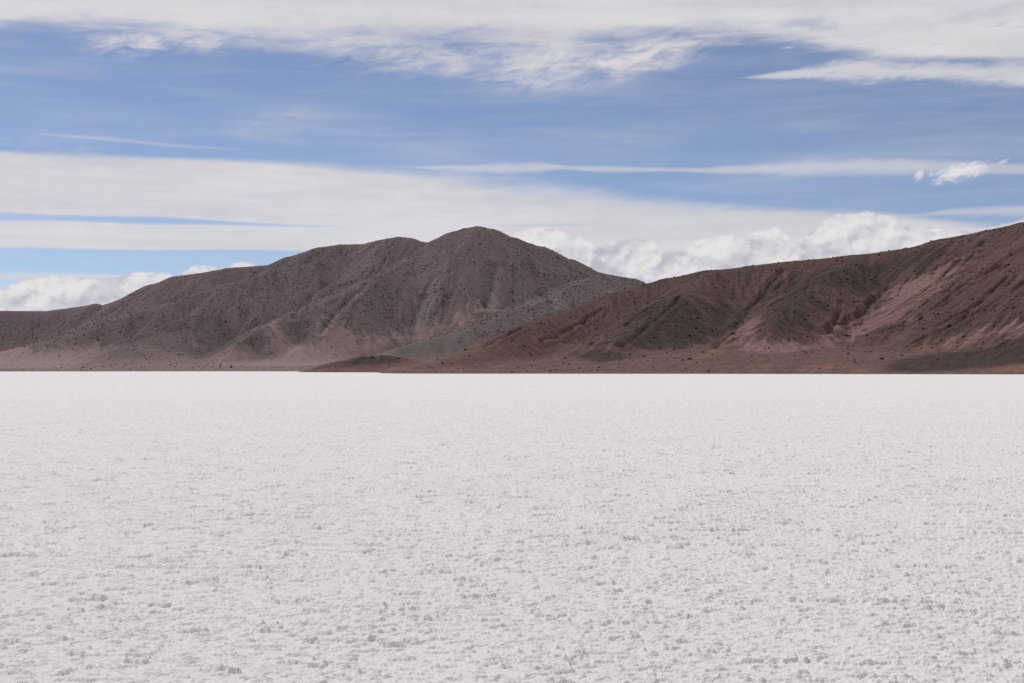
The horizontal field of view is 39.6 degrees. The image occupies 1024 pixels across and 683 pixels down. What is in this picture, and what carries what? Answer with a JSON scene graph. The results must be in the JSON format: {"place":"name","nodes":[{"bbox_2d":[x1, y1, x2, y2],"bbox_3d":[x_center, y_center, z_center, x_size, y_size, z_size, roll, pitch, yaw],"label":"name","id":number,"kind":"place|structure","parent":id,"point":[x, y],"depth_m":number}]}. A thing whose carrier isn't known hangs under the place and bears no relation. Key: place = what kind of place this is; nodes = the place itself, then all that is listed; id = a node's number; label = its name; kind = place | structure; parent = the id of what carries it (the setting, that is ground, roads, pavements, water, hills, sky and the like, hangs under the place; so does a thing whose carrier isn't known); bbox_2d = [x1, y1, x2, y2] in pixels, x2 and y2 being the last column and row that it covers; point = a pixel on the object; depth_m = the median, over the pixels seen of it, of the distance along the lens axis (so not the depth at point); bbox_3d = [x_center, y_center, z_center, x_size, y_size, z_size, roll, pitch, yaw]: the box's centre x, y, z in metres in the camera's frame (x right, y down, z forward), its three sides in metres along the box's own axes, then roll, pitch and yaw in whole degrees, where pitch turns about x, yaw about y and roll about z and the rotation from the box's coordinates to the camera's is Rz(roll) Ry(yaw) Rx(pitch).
{"place":"outdoors","nodes":[
{"label":"outdoors","id":0,"kind":"place"},
{"bbox_2d":[0,226,645,371],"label":"hill","id":1,"kind":"structure","parent":0,"point":[305,347],"depth_m":809.71},
{"bbox_2d":[0,371,1023,682],"bbox_3d":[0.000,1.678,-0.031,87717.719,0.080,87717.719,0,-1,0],"label":"salt flat","id":2,"kind":"structure","parent":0,"point":[256,527],"depth_m":15.02},
{"bbox_2d":[0,0,1023,310],"label":"sky","id":3,"kind":"structure","parent":0,"point":[143,143]},
{"bbox_2d":[301,222,1023,373],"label":"hill","id":4,"kind":"structure","parent":0,"point":[974,325],"depth_m":492.31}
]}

